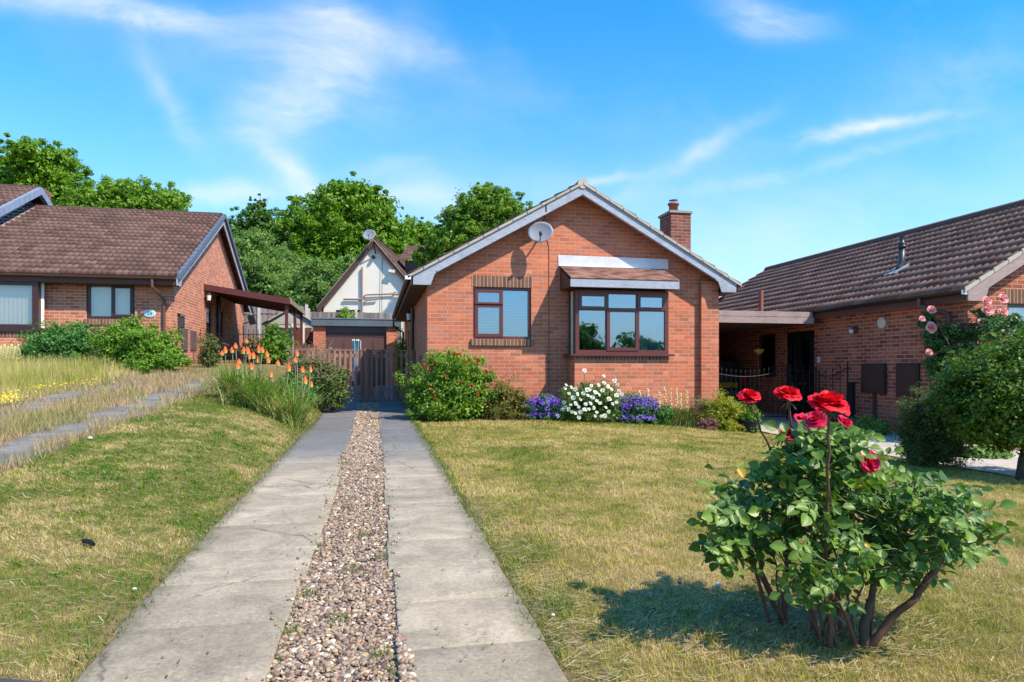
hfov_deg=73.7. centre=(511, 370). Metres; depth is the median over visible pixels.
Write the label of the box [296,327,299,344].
window
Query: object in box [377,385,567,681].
driveway strip
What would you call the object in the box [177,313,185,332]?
letterbox
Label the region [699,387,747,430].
golden shrub
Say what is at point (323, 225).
broadleaf tree
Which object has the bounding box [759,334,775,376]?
window
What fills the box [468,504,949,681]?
grass clippings
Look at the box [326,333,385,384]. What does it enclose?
garage door
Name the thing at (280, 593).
leaf litter
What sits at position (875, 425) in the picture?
ground cover plant
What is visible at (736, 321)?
flat carport
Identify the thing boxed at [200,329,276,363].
iron railing
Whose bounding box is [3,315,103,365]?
clipped bush
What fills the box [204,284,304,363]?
carport canopy
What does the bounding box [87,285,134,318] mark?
window
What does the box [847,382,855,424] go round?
black post
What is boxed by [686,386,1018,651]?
red rose bush
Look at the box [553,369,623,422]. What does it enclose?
white rose bush
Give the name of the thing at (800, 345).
side door
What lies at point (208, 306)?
side door
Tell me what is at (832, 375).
iron gate
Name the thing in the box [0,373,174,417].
neighbour driveway strip
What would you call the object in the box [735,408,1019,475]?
neighbour drive
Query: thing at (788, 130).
sky
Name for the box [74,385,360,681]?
driveway strip
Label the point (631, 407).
purple geranium
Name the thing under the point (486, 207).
elder tree
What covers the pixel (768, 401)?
iron gate
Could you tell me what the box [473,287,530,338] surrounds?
window
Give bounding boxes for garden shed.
[261,312,312,355]
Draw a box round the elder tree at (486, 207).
[411,181,533,267]
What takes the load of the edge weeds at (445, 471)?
on the ground at (708, 597)
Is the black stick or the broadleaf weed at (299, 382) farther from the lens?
the broadleaf weed at (299, 382)
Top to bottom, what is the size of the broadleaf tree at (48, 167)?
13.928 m
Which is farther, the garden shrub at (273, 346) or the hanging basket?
the garden shrub at (273, 346)
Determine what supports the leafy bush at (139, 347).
on the ground at (708, 597)
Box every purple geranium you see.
[524,393,564,419]
[612,390,660,423]
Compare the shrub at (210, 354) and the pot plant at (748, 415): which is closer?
the pot plant at (748, 415)
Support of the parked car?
on the neighbour drive
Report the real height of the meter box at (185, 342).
0.620 m
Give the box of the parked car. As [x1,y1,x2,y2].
[719,356,744,403]
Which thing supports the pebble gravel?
on the ground at (708, 597)
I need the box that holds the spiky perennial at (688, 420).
[638,387,719,427]
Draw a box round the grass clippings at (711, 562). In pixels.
[441,439,1023,681]
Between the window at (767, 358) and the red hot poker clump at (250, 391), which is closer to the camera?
the red hot poker clump at (250, 391)
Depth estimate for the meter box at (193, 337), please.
18.98 m
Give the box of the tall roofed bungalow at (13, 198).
[0,184,52,273]
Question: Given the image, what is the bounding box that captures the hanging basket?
[753,349,764,353]
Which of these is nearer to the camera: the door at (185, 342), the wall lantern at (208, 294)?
the door at (185, 342)
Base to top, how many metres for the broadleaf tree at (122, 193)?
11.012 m
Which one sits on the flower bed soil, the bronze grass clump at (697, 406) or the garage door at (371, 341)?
the bronze grass clump at (697, 406)
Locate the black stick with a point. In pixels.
(89, 542)
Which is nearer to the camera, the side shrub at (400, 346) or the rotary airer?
the rotary airer
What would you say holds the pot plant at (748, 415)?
in the plant pot
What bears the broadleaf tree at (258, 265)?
on the ground at (708, 597)
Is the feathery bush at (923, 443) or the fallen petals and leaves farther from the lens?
the feathery bush at (923, 443)
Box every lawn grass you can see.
[0,376,320,681]
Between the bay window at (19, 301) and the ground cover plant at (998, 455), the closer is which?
the ground cover plant at (998, 455)
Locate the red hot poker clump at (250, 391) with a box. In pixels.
[195,338,356,429]
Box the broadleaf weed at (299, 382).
[275,372,319,404]
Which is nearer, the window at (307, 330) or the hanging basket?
the hanging basket
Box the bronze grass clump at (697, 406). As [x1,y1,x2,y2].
[684,394,716,424]
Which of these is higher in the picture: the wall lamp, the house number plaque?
the house number plaque
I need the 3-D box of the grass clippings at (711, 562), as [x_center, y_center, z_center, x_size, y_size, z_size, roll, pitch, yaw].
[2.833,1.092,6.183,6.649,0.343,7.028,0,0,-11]
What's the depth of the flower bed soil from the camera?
12.52 m
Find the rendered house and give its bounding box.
[316,237,424,317]
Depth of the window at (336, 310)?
35.32 m
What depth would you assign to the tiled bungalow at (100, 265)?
17.74 m
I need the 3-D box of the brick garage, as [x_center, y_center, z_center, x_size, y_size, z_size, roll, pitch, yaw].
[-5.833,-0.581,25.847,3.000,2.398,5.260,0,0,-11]
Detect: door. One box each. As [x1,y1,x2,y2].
[182,329,187,350]
[191,331,196,349]
[206,302,210,341]
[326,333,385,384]
[787,330,813,415]
[861,365,881,391]
[896,364,916,396]
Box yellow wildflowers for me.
[1,357,117,403]
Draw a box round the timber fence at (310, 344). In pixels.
[294,332,317,366]
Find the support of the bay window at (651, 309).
in the brick bungalow at (597, 285)
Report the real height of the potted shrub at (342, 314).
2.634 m
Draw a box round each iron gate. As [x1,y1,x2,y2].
[719,364,787,419]
[789,364,816,416]
[818,362,848,420]
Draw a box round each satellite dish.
[362,230,375,241]
[528,222,552,241]
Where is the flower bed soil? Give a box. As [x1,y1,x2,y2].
[413,414,739,429]
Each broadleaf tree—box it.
[0,133,96,205]
[56,174,193,210]
[228,193,289,255]
[233,226,296,296]
[271,170,419,276]
[271,241,355,311]
[402,214,435,260]
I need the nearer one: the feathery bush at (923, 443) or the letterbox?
the feathery bush at (923, 443)
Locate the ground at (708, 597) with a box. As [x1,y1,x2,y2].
[0,355,1023,681]
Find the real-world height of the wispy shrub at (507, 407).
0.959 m
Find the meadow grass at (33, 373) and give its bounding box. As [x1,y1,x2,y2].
[0,352,146,404]
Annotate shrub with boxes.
[192,333,227,367]
[237,332,263,361]
[257,322,296,364]
[335,305,356,317]
[392,342,500,421]
[393,328,406,388]
[480,372,529,419]
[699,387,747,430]
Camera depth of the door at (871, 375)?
13.77 m
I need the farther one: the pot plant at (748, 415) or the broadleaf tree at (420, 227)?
the broadleaf tree at (420, 227)
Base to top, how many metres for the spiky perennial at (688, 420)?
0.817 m
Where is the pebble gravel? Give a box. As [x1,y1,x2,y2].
[246,402,418,681]
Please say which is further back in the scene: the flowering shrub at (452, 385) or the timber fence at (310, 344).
the timber fence at (310, 344)
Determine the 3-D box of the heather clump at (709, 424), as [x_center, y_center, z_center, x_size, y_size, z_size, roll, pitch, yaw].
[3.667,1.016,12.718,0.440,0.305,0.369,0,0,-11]
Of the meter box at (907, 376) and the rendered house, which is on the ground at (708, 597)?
the rendered house
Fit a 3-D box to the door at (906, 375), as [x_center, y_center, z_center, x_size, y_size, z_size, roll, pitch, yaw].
[7.479,0.190,12.947,0.012,0.600,0.500,0,0,-11]
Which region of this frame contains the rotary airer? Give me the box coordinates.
[352,339,360,383]
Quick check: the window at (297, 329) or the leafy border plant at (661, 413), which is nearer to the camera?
the leafy border plant at (661, 413)
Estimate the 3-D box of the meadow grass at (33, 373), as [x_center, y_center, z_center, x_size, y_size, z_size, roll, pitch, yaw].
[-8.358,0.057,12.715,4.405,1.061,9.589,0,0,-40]
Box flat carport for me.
[719,310,818,333]
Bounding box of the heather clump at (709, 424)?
[697,417,719,429]
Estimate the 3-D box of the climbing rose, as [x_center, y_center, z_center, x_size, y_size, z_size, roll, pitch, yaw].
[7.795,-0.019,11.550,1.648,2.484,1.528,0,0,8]
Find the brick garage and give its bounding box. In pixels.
[310,317,399,384]
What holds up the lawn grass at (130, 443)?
on the ground at (708, 597)
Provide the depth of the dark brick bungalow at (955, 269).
14.53 m
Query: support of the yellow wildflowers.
on the ground at (708, 597)
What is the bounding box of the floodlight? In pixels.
[243,315,256,324]
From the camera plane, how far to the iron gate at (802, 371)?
15.43 m
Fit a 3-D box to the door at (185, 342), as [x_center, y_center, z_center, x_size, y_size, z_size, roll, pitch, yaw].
[-8.668,-0.810,18.092,0.012,0.560,0.540,0,0,-11]
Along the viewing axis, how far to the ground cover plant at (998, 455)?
9.70 m
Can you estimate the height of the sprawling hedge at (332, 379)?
1.486 m
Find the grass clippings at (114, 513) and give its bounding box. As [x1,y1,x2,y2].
[0,409,288,675]
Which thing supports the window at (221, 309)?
in the tiled bungalow at (100, 265)
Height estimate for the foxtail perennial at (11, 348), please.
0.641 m
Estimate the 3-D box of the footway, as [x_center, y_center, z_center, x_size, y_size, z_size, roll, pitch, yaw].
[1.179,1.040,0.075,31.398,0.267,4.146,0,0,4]
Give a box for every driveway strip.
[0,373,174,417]
[0,373,235,467]
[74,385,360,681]
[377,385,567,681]
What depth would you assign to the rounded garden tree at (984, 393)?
7.45 m
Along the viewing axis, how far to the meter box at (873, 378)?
13.75 m
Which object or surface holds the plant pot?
on the ground at (708, 597)
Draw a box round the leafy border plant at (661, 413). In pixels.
[646,403,679,424]
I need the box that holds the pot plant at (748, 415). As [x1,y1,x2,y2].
[737,404,763,432]
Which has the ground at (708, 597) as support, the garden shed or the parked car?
the garden shed
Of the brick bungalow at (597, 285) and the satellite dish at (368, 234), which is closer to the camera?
the brick bungalow at (597, 285)
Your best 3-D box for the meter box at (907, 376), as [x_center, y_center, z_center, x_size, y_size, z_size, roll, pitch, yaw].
[7.503,0.190,12.952,0.062,0.660,0.560,0,0,-11]
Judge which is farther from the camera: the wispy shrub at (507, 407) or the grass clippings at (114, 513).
the wispy shrub at (507, 407)
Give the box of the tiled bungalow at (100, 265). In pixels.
[0,204,253,366]
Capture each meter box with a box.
[181,328,187,351]
[190,330,196,363]
[861,363,886,418]
[896,363,919,397]
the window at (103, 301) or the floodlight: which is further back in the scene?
the floodlight
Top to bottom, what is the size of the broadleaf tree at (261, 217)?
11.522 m
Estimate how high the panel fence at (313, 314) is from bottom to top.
2.341 m
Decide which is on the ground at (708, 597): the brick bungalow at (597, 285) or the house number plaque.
the brick bungalow at (597, 285)
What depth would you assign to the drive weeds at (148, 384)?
9.04 m
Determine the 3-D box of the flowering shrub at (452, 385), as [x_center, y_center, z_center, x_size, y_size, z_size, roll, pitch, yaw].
[-1.095,0.213,12.482,1.816,1.476,1.727,0,0,27]
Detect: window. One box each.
[0,281,43,329]
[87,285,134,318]
[221,309,222,337]
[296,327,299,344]
[305,328,311,344]
[336,310,359,317]
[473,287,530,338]
[569,289,668,353]
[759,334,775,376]
[1007,304,1023,331]
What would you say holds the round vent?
attached to the dark brick bungalow at (955, 269)
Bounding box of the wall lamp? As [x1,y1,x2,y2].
[849,326,858,333]
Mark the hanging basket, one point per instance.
(758, 351)
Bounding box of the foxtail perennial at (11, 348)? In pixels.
[0,344,20,359]
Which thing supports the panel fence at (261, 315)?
on the ground at (708, 597)
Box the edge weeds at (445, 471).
[45,408,600,681]
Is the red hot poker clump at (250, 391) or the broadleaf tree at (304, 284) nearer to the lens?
the red hot poker clump at (250, 391)
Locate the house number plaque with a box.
[143,310,155,316]
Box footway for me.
[0,678,41,681]
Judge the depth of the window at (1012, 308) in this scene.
12.06 m
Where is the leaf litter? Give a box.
[126,432,521,678]
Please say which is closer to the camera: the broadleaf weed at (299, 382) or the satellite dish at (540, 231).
the broadleaf weed at (299, 382)
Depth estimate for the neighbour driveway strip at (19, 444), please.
7.42 m
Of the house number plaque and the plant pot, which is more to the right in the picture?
the plant pot
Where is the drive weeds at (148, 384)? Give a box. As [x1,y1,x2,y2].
[0,366,264,472]
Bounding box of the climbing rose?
[916,294,1023,442]
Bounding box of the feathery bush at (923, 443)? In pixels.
[880,381,982,468]
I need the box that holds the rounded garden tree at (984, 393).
[919,326,1023,480]
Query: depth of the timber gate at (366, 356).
16.67 m
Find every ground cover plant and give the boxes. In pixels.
[846,413,894,433]
[960,444,1015,458]
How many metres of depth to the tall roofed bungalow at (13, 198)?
20.09 m
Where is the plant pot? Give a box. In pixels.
[738,420,756,432]
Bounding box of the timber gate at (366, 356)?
[295,349,414,401]
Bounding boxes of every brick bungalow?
[392,178,744,413]
[719,199,1023,440]
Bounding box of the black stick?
[82,538,95,545]
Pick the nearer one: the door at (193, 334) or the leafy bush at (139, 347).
the leafy bush at (139, 347)
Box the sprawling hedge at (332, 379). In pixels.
[276,339,354,410]
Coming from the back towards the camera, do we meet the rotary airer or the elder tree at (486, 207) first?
the elder tree at (486, 207)
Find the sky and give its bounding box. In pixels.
[0,0,1023,296]
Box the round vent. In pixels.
[877,317,885,327]
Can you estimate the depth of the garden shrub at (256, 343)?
20.35 m
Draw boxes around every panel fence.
[244,304,307,340]
[308,308,404,353]
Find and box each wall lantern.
[204,292,211,301]
[406,310,414,321]
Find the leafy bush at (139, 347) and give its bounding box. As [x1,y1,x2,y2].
[86,314,192,373]
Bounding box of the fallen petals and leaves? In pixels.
[643,576,900,650]
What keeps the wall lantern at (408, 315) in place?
attached to the brick bungalow at (597, 285)
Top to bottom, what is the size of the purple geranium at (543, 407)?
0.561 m

